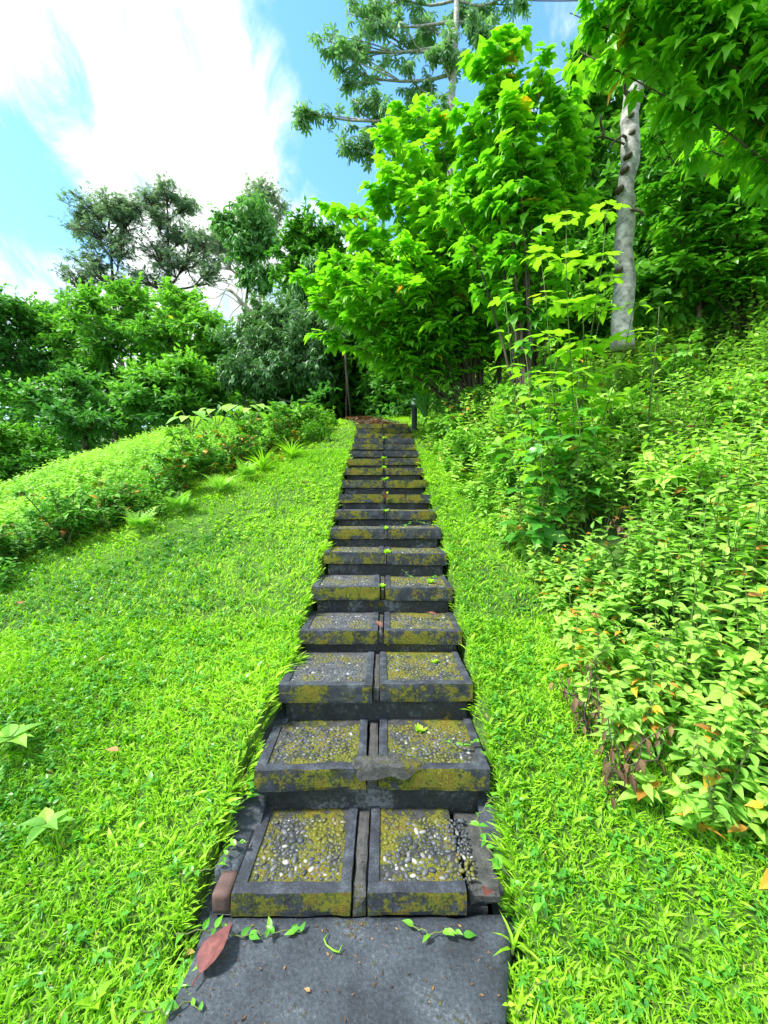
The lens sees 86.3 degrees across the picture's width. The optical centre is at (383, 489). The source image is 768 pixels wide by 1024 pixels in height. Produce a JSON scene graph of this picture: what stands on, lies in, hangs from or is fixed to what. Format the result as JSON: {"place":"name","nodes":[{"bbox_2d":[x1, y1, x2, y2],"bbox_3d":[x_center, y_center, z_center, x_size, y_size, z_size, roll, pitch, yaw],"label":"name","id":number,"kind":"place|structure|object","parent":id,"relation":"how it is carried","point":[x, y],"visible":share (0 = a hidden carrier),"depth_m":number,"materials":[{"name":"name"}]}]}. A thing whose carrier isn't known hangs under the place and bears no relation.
{"place":"outdoors","nodes":[
{"label":"outdoors","id":0,"kind":"place"},
{"bbox_2d":[0,0,619,426],"label":"sky","id":1,"kind":"structure","parent":0,"point":[114,94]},
{"bbox_2d":[166,914,511,1023],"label":"path","id":2,"kind":"structure","parent":0,"point":[406,998],"depth_m":1.35,"materials":[{"name":"grey concrete"}]},
{"bbox_2d":[127,998,202,1023],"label":"vine","id":3,"kind":"object","parent":2,"relation":"on","point":[172,1006],"visible":1,"depth_m":1.24,"materials":[{"name":"green plant"}]},
{"bbox_2d":[191,922,231,986],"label":"fallen leaf","id":4,"kind":"object","parent":2,"relation":"on","point":[210,949],"visible":1,"depth_m":1.39,"materials":[{"name":"red plant"}]},
{"bbox_2d":[175,915,305,944],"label":"vine","id":5,"kind":"object","parent":2,"relation":"on","point":[253,935],"visible":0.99,"depth_m":1.46,"materials":[{"name":"green plant"}]},
{"bbox_2d":[178,548,504,1023],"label":"litter crumbs","id":6,"kind":"object","parent":2,"relation":"on","point":[374,983],"visible":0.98,"depth_m":1.40,"materials":[{"name":"brown plant"}]},
{"bbox_2d":[492,910,541,962],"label":"grass tuft","id":7,"kind":"object","parent":2,"relation":"on","point":[514,943],"visible":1,"depth_m":1.43,"materials":[{"name":"green plant"}]},
{"bbox_2d":[0,328,767,1023],"bbox_3d":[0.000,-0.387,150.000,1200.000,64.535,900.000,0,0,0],"label":"ground","id":8,"kind":"structure","parent":0,"point":[462,652],"depth_m":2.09,"materials":[{"name":"green plant"}]},
{"bbox_2d":[0,722,46,746],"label":"broad leaved plant","id":9,"kind":"object","parent":8,"relation":"on","point":[15,733],"visible":1,"depth_m":2.06,"materials":[{"name":"green plant"}]},
{"bbox_2d":[0,282,72,431],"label":"broadleaf tree","id":10,"kind":"object","parent":8,"relation":"on","point":[20,313],"visible":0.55,"depth_m":18.84,"materials":[{"name":"green plant"}]},
{"bbox_2d":[0,421,72,489],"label":"vine covered bush","id":11,"kind":"object","parent":8,"relation":"on","point":[23,452],"visible":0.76,"depth_m":7.41,"materials":[{"name":"green plant"}]},
{"bbox_2d":[17,807,74,848],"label":"broad leaved plant","id":12,"kind":"object","parent":8,"relation":"on","point":[46,818],"visible":1,"depth_m":1.72,"materials":[{"name":"green plant"}]},
{"bbox_2d":[7,484,97,546],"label":"weedy shrub","id":13,"kind":"object","parent":8,"relation":"on","point":[76,512],"visible":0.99,"depth_m":4.13,"materials":[{"name":"green plant"}]},
{"bbox_2d":[0,361,142,453],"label":"broadleaf tree","id":14,"kind":"object","parent":8,"relation":"on","point":[48,408],"visible":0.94,"depth_m":13.02,"materials":[{"name":"green plant"}]},
{"bbox_2d":[74,977,114,1015],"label":"dock plant","id":15,"kind":"object","parent":8,"relation":"on","point":[94,998],"visible":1,"depth_m":1.30,"materials":[{"name":"green plant"}]},
{"bbox_2d":[17,271,178,445],"bbox_3d":[-13.061,-3.961,18.923,7.841,12.501,5.644,0,0,27],"label":"broadleaf tree","id":16,"kind":"object","parent":8,"relation":"on","point":[85,336],"visible":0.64,"depth_m":18.12,"materials":[{"name":"green plant"}]},
{"bbox_2d":[47,180,153,366],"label":"slender tree","id":17,"kind":"object","parent":8,"relation":"on","point":[123,214],"visible":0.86,"depth_m":35.42,"materials":[{"name":"green plant"}]},
{"bbox_2d":[88,479,147,517],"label":"weedy shrub","id":18,"kind":"object","parent":8,"relation":"on","point":[102,500],"visible":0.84,"depth_m":4.70,"materials":[{"name":"green plant"}]},
{"bbox_2d":[115,504,162,529],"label":"fern","id":19,"kind":"object","parent":8,"relation":"on","point":[142,520],"visible":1,"depth_m":4.34,"materials":[{"name":"green plant"}]},
{"bbox_2d":[0,327,283,481],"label":"valley wood","id":20,"kind":"object","parent":8,"relation":"on","point":[6,401],"visible":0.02,"depth_m":20.41,"materials":[{"name":"green plant"}]},
{"bbox_2d":[0,420,292,550],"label":"creeping cover","id":21,"kind":"object","parent":8,"relation":"on","point":[126,446],"visible":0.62,"depth_m":6.29,"materials":[{"name":"green plant"}]},
{"bbox_2d":[101,342,235,430],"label":"broadleaf tree","id":22,"kind":"object","parent":8,"relation":"on","point":[167,390],"visible":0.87,"depth_m":12.01,"materials":[{"name":"green plant"}]},
{"bbox_2d":[139,451,199,496],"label":"weedy shrub","id":23,"kind":"object","parent":8,"relation":"on","point":[185,458],"visible":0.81,"depth_m":5.12,"materials":[{"name":"green plant"}]},
{"bbox_2d":[0,406,339,591],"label":"ridge undergrowth","id":24,"kind":"object","parent":8,"relation":"on","point":[13,556],"visible":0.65,"depth_m":4.70,"materials":[{"name":"green plant"}]},
{"bbox_2d":[101,276,247,425],"bbox_3d":[-8.781,-3.525,17.677,5.926,11.158,4.880,0,0,0],"label":"broadleaf tree","id":25,"kind":"object","parent":8,"relation":"on","point":[190,313],"visible":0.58,"depth_m":16.80,"materials":[{"name":"green plant"}]},
{"bbox_2d":[117,170,234,307],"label":"slender tree","id":26,"kind":"object","parent":8,"relation":"on","point":[193,240],"visible":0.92,"depth_m":36.54,"materials":[{"name":"green plant"}]},
{"bbox_2d":[163,429,220,483],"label":"weedy shrub","id":27,"kind":"object","parent":8,"relation":"on","point":[208,452],"visible":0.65,"depth_m":5.69,"materials":[{"name":"green plant"}]},
{"bbox_2d":[166,410,217,436],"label":"broad leaved plant","id":28,"kind":"object","parent":8,"relation":"on","point":[195,419],"visible":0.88,"depth_m":8.59,"materials":[{"name":"green plant"}]},
{"bbox_2d":[211,430,258,470],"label":"weedy shrub","id":29,"kind":"object","parent":8,"relation":"on","point":[239,441],"visible":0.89,"depth_m":6.11,"materials":[{"name":"green plant"}]},
{"bbox_2d":[195,172,292,319],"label":"slender tree","id":30,"kind":"object","parent":8,"relation":"on","point":[274,201],"visible":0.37,"depth_m":41.05,"materials":[{"name":"green plant"}]},
{"bbox_2d":[206,188,282,318],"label":"drooping tree","id":31,"kind":"object","parent":8,"relation":"on","point":[249,243],"visible":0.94,"depth_m":27.47,"materials":[{"name":"green plant"}]},
{"bbox_2d":[229,409,269,447],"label":"weedy shrub","id":32,"kind":"object","parent":8,"relation":"on","point":[244,424],"visible":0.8,"depth_m":6.84,"materials":[{"name":"green plant"}]},
{"bbox_2d":[167,380,341,430],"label":"crest thicket","id":33,"kind":"object","parent":8,"relation":"on","point":[319,391],"visible":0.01,"depth_m":11.96,"materials":[{"name":"green plant"}]},
{"bbox_2d":[0,415,519,555],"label":"lawn clover","id":34,"kind":"object","parent":8,"relation":"on","point":[279,536],"visible":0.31,"depth_m":4.87,"materials":[{"name":"green plant"}]},
{"bbox_2d":[203,290,348,407],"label":"broadleaf tree","id":35,"kind":"object","parent":8,"relation":"on","point":[246,374],"visible":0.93,"depth_m":12.86,"materials":[{"name":"green plant"}]},
{"bbox_2d":[265,413,301,447],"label":"weedy shrub","id":36,"kind":"object","parent":8,"relation":"on","point":[284,420],"visible":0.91,"depth_m":7.21,"materials":[{"name":"green plant"}]},
{"bbox_2d":[263,403,327,432],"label":"rounded bush","id":37,"kind":"object","parent":8,"relation":"on","point":[309,411],"visible":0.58,"depth_m":8.07,"materials":[{"name":"green plant"}]},
{"bbox_2d":[263,195,351,335],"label":"round tree","id":38,"kind":"object","parent":8,"relation":"on","point":[298,240],"visible":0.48,"depth_m":23.31,"materials":[{"name":"green plant"}]},
{"bbox_2d":[286,253,340,312],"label":"drooping tree","id":39,"kind":"object","parent":8,"relation":"on","point":[300,295],"visible":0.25,"depth_m":19.61,"materials":[{"name":"green plant"}]},
{"bbox_2d":[158,426,534,1023],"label":"edge grass","id":40,"kind":"structure","parent":8,"relation":"on","point":[190,945],"depth_m":1.85,"materials":[{"name":"green plant"}]},
{"bbox_2d":[188,519,521,991],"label":"kerb","id":41,"kind":"structure","parent":8,"relation":"on","point":[250,815],"depth_m":1.88,"materials":[{"name":"grey stone"}]},
{"bbox_2d":[213,806,503,918],"bbox_3d":[-0.108,1.577,1.748,1.146,0.149,0.442,0,0,0],"label":"stair step","id":42,"kind":"object","parent":8,"relation":"on","point":[323,867],"visible":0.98,"depth_m":1.65,"materials":[{"name":"stone"}]},
{"bbox_2d":[254,718,489,814],"bbox_3d":[-0.059,1.420,2.131,1.114,0.272,0.460,0,0,0],"label":"stair step","id":43,"kind":"object","parent":42,"relation":"on","point":[335,769],"visible":0.99,"depth_m":1.95,"materials":[{"name":"stone"}]},
{"bbox_2d":[278,650,472,724],"bbox_3d":[-0.045,1.225,2.565,1.103,0.260,0.524,0,0,0],"label":"stair step","id":44,"kind":"object","parent":43,"relation":"on","point":[330,685],"visible":0.99,"depth_m":2.35,"materials":[{"name":"stone"}]},
{"bbox_2d":[299,611,461,655],"bbox_3d":[-0.021,1.051,3.003,1.105,0.198,0.473,0,0,0],"label":"stair step","id":45,"kind":"object","parent":44,"relation":"on","point":[358,632],"visible":1,"depth_m":2.81,"materials":[{"name":"stone"}]},
{"bbox_2d":[312,574,452,615],"bbox_3d":[-0.014,0.877,3.430,1.111,0.253,0.522,0,0,0],"label":"stair step","id":46,"kind":"object","parent":8,"relation":"on","point":[356,593],"visible":0.96,"depth_m":3.23,"materials":[{"name":"concrete"}]},
{"bbox_2d":[323,546,446,578],"bbox_3d":[0.010,0.685,3.885,1.102,0.257,0.480,0,0,0],"label":"stair step","id":47,"kind":"object","parent":46,"relation":"on","point":[423,562],"visible":0.99,"depth_m":3.68,"materials":[{"name":"concrete"}]},
{"bbox_2d":[331,525,440,547],"bbox_3d":[0.017,0.499,4.301,1.108,0.229,0.481,0,0,0],"label":"stair step","id":48,"kind":"object","parent":47,"relation":"on","point":[428,536],"visible":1,"depth_m":4.10,"materials":[{"name":"concrete"}]},
{"bbox_2d":[335,509,434,526],"bbox_3d":[0.014,0.333,4.728,1.107,0.212,0.475,0,0,0],"label":"stair step","id":49,"kind":"object","parent":48,"relation":"on","point":[379,517],"visible":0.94,"depth_m":4.50,"materials":[{"name":"concrete"}]},
{"bbox_2d":[339,494,430,509],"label":"stair step","id":50,"kind":"object","parent":49,"relation":"on","point":[394,501],"visible":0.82,"depth_m":4.92,"materials":[{"name":"concrete"}]},
{"bbox_2d":[342,480,425,494],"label":"stair step","id":51,"kind":"object","parent":50,"relation":"on","point":[415,487],"visible":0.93,"depth_m":5.34,"materials":[{"name":"stone"}]},
{"bbox_2d":[345,468,422,479],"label":"stair step","id":52,"kind":"object","parent":51,"relation":"on","point":[379,473],"visible":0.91,"depth_m":5.76,"materials":[{"name":"stone"}]},
{"bbox_2d":[347,458,419,469],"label":"stair step","id":53,"kind":"object","parent":52,"relation":"on","point":[388,463],"visible":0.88,"depth_m":6.18,"materials":[{"name":"stone"}]},
{"bbox_2d":[350,451,417,460],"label":"stair step","id":54,"kind":"object","parent":53,"relation":"on","point":[379,454],"visible":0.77,"depth_m":6.61,"materials":[{"name":"stone"}]},
{"bbox_2d":[352,444,415,451],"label":"stair step","id":55,"kind":"object","parent":54,"relation":"on","point":[383,448],"visible":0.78,"depth_m":7.03,"materials":[{"name":"stone"}]},
{"bbox_2d":[354,438,413,444],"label":"stair step","id":56,"kind":"object","parent":55,"relation":"on","point":[384,441],"visible":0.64,"depth_m":7.46,"materials":[{"name":"stone"}]},
{"bbox_2d":[288,92,505,421],"bbox_3d":[0.338,-3.868,7.517,4.204,5.768,2.479,0,0,25],"label":"leaved tree","id":57,"kind":"object","parent":8,"relation":"on","point":[412,190],"visible":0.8,"depth_m":7.06,"materials":[{"name":"green plant"}]},
{"bbox_2d":[219,160,590,422],"bbox_3d":[12.485,-10.342,23.042,37.141,25.951,20.516,0,0,0],"label":"distant wood","id":58,"kind":"object","parent":8,"relation":"on","point":[354,376],"visible":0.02,"depth_m":14.33,"materials":[{"name":"green plant"}]},
{"bbox_2d":[290,0,531,175],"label":"tall tree","id":59,"kind":"object","parent":8,"relation":"on","point":[355,49],"visible":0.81,"depth_m":16.74,"materials":[{"name":"green plant"}]},
{"bbox_2d":[390,387,445,416],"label":"strap leaved plant","id":60,"kind":"object","parent":8,"relation":"on","point":[423,406],"visible":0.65,"depth_m":8.17,"materials":[{"name":"green plant"}]},
{"bbox_2d":[339,337,510,417],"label":"tree","id":61,"kind":"object","parent":8,"relation":"on","point":[394,411],"visible":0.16,"depth_m":12.56,"materials":[{"name":"green plant"}]},
{"bbox_2d":[422,411,468,447],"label":"weedy shrub","id":62,"kind":"object","parent":8,"relation":"on","point":[444,428],"visible":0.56,"depth_m":6.90,"materials":[{"name":"green plant"}]},
{"bbox_2d":[443,424,493,472],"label":"weedy shrub","id":63,"kind":"object","parent":8,"relation":"on","point":[472,443],"visible":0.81,"depth_m":5.70,"materials":[{"name":"green plant"}]},
{"bbox_2d":[440,381,499,426],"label":"weedy shrub","id":64,"kind":"object","parent":8,"relation":"on","point":[446,387],"visible":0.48,"depth_m":7.16,"materials":[{"name":"green plant"}]},
{"bbox_2d":[470,791,542,919],"bbox_3d":[0.483,1.462,1.698,0.236,0.128,0.508,0,0,0],"label":"vine","id":65,"kind":"object","parent":8,"relation":"on","point":[498,861],"visible":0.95,"depth_m":1.62,"materials":[{"name":"green plant"}]},
{"bbox_2d":[476,434,549,505],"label":"weedy shrub","id":66,"kind":"object","parent":8,"relation":"on","point":[496,448],"visible":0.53,"depth_m":4.57,"materials":[{"name":"green plant"}]},
{"bbox_2d":[432,22,606,438],"bbox_3d":[1.827,-3.064,5.425,2.260,5.676,1.624,0,0,0],"label":"leaved tree","id":67,"kind":"object","parent":8,"relation":"on","point":[500,206],"visible":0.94,"depth_m":5.21,"materials":[{"name":"green plant"}]},
{"bbox_2d":[492,377,567,455],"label":"weedy shrub","id":68,"kind":"object","parent":8,"relation":"on","point":[504,392],"visible":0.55,"depth_m":5.02,"materials":[{"name":"green plant"}]},
{"bbox_2d":[494,436,569,562],"bbox_3d":[1.282,0.101,3.468,0.652,1.099,0.408,0,0,0],"label":"lobed leaf shrub","id":69,"kind":"object","parent":8,"relation":"on","point":[545,536],"visible":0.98,"depth_m":3.43,"materials":[{"name":"green plant"}]},
{"bbox_2d":[420,223,646,401],"bbox_3d":[2.540,-3.039,7.593,3.964,3.690,2.706,0,0,0],"label":"forest tree","id":70,"kind":"object","parent":8,"relation":"on","point":[591,274],"visible":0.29,"depth_m":7.04,"materials":[{"name":"green plant"}]},
{"bbox_2d":[487,292,595,520],"bbox_3d":[1.440,-0.725,3.749,0.950,2.236,0.577,0,0,11],"label":"sapling","id":71,"kind":"object","parent":8,"relation":"on","point":[560,381],"visible":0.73,"depth_m":3.75,"materials":[{"name":"green plant"}]},
{"bbox_2d":[526,534,569,589],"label":"leafy plant","id":72,"kind":"object","parent":8,"relation":"on","point":[554,559],"visible":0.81,"depth_m":3.17,"materials":[{"name":"green plant"}]},
{"bbox_2d":[523,357,582,505],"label":"lobed leaf shrub","id":73,"kind":"object","parent":8,"relation":"on","point":[537,393],"visible":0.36,"depth_m":4.29,"materials":[{"name":"green plant"}]},
{"bbox_2d":[531,337,598,431],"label":"weedy shrub","id":74,"kind":"object","parent":8,"relation":"on","point":[559,362],"visible":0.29,"depth_m":5.25,"materials":[{"name":"green plant"}]},
{"bbox_2d":[527,390,610,543],"bbox_3d":[1.642,-0.177,3.559,0.763,1.308,0.467,0,0,0],"label":"lobed leaf shrub","id":75,"kind":"object","parent":8,"relation":"on","point":[595,490],"visible":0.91,"depth_m":3.55,"materials":[{"name":"green plant"}]},
{"bbox_2d":[550,575,600,633],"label":"leafy plant","id":76,"kind":"object","parent":8,"relation":"on","point":[570,593],"visible":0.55,"depth_m":2.77,"materials":[{"name":"green plant"}]},
{"bbox_2d":[549,660,603,737],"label":"withered plant","id":77,"kind":"object","parent":8,"relation":"on","point":[574,705],"visible":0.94,"depth_m":2.16,"materials":[{"name":"brown plant"}]},
{"bbox_2d":[533,435,627,534],"bbox_3d":[1.748,-0.022,3.752,0.709,1.008,0.817,0,0,-31],"label":"weedy shrub","id":78,"kind":"object","parent":8,"relation":"on","point":[595,461],"visible":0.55,"depth_m":3.62,"materials":[{"name":"green plant"}]},
{"bbox_2d":[523,15,648,379],"bbox_3d":[4.227,-6.342,9.114,3.600,8.289,3.114,0,0,0],"label":"forest tree","id":79,"kind":"object","parent":8,"relation":"on","point":[596,157],"visible":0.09,"depth_m":8.96,"materials":[{"name":"green plant"}]},
{"bbox_2d":[406,279,767,493],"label":"bush","id":80,"kind":"object","parent":8,"relation":"on","point":[449,461],"visible":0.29,"depth_m":5.90,"materials":[{"name":"green plant"}]},
{"bbox_2d":[520,199,655,509],"bbox_3d":[1.892,-1.144,3.825,1.243,2.881,0.698,0,0,0],"label":"sapling","id":81,"kind":"object","parent":8,"relation":"on","point":[583,308],"visible":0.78,"depth_m":3.79,"materials":[{"name":"green plant"}]},
{"bbox_2d":[417,286,767,895],"bbox_3d":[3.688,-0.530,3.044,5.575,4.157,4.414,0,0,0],"label":"bush","id":82,"kind":"object","parent":8,"relation":"on","point":[686,817],"visible":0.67,"depth_m":2.41,"materials":[{"name":"green plant"}]},
{"bbox_2d":[560,602,631,689],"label":"leafy plant","id":83,"kind":"object","parent":8,"relation":"on","point":[596,652],"visible":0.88,"depth_m":2.31,"materials":[{"name":"green plant"}]},
{"bbox_2d":[504,73,719,369],"bbox_3d":[9.979,-7.463,11.759,13.612,10.244,8.166,0,0,0],"label":"hillside thicket","id":84,"kind":"object","parent":8,"relation":"on","point":[611,171],"visible":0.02,"depth_m":8.81,"materials":[{"name":"green plant"}]},
{"bbox_2d":[595,80,647,351],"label":"grey trunk tree","id":85,"kind":"object","parent":8,"relation":"on","point":[629,136],"visible":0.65,"depth_m":5.21,"materials":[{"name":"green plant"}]},
{"bbox_2d":[585,384,673,480],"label":"weedy shrub","id":86,"kind":"object","parent":8,"relation":"on","point":[634,391],"visible":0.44,"depth_m":4.34,"materials":[{"name":"green plant"}]},
{"bbox_2d":[592,700,674,809],"bbox_3d":[1.123,1.241,1.829,0.326,0.412,0.388,0,0,23],"label":"withered plant","id":87,"kind":"object","parent":8,"relation":"on","point":[625,769],"visible":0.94,"depth_m":1.84,"materials":[{"name":"brown plant"}]},
{"bbox_2d":[596,656,682,763],"bbox_3d":[1.205,1.072,1.978,0.366,0.517,0.233,0,0,0],"label":"leafy plant","id":88,"kind":"object","parent":8,"relation":"on","point":[656,708],"visible":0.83,"depth_m":1.94,"materials":[{"name":"green plant"}]},
{"bbox_2d":[636,301,669,445],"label":"sapling","id":89,"kind":"object","parent":8,"relation":"on","point":[652,378],"visible":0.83,"depth_m":4.00,"materials":[{"name":"green plant"}]},
{"bbox_2d":[630,561,687,638],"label":"leafy plant","id":90,"kind":"object","parent":8,"relation":"on","point":[663,621],"visible":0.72,"depth_m":2.56,"materials":[{"name":"green plant"}]},
{"bbox_2d":[641,614,685,694],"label":"leafy plant","id":91,"kind":"object","parent":8,"relation":"on","point":[656,651],"visible":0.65,"depth_m":2.17,"materials":[{"name":"green plant"}]},
{"bbox_2d":[561,0,767,213],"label":"leaved tree","id":92,"kind":"object","parent":8,"relation":"on","point":[720,47],"visible":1,"depth_m":4.08,"materials":[{"name":"green plant"}]},
{"bbox_2d":[632,329,708,429],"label":"weedy shrub","id":93,"kind":"object","parent":8,"relation":"on","point":[684,357],"visible":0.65,"depth_m":5.10,"materials":[{"name":"green plant"}]},
{"bbox_2d":[633,123,708,306],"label":"forest tree","id":94,"kind":"object","parent":8,"relation":"on","point":[641,247],"visible":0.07,"depth_m":7.50,"materials":[{"name":"green plant"}]},
{"bbox_2d":[577,0,767,171],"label":"forest tree","id":95,"kind":"object","parent":8,"relation":"on","point":[619,89],"visible":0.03,"depth_m":8.38,"materials":[{"name":"green plant"}]},
{"bbox_2d":[625,442,742,547],"bbox_3d":[2.273,0.117,3.129,0.793,0.947,0.729,0,0,-39],"label":"weedy shrub","id":96,"kind":"object","parent":8,"relation":"on","point":[657,481],"visible":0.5,"depth_m":2.96,"materials":[{"name":"green plant"}]},
{"bbox_2d":[605,173,767,363],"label":"forest tree","id":97,"kind":"object","parent":8,"relation":"on","point":[673,287],"visible":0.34,"depth_m":6.01,"materials":[{"name":"green plant"}]},
{"bbox_2d":[634,64,767,351],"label":"tree","id":98,"kind":"object","parent":8,"relation":"on","point":[687,234],"visible":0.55,"depth_m":5.86,"materials":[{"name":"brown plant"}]},
{"bbox_2d":[670,698,767,827],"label":"leafy plant","id":99,"kind":"object","parent":8,"relation":"on","point":[722,807],"visible":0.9,"depth_m":1.66,"materials":[{"name":"green plant"}]},
{"bbox_2d":[687,368,767,461],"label":"weedy shrub","id":100,"kind":"object","parent":8,"relation":"on","point":[720,390],"visible":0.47,"depth_m":3.80,"materials":[{"name":"green plant"}]},
{"bbox_2d":[712,651,767,766],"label":"leafy plant","id":101,"kind":"object","parent":8,"relation":"on","point":[754,717],"visible":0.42,"depth_m":1.83,"materials":[{"name":"green plant"}]},
{"bbox_2d":[712,503,767,604],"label":"weedy shrub","id":102,"kind":"object","parent":8,"relation":"on","point":[743,526],"visible":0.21,"depth_m":2.48,"materials":[{"name":"green plant"}]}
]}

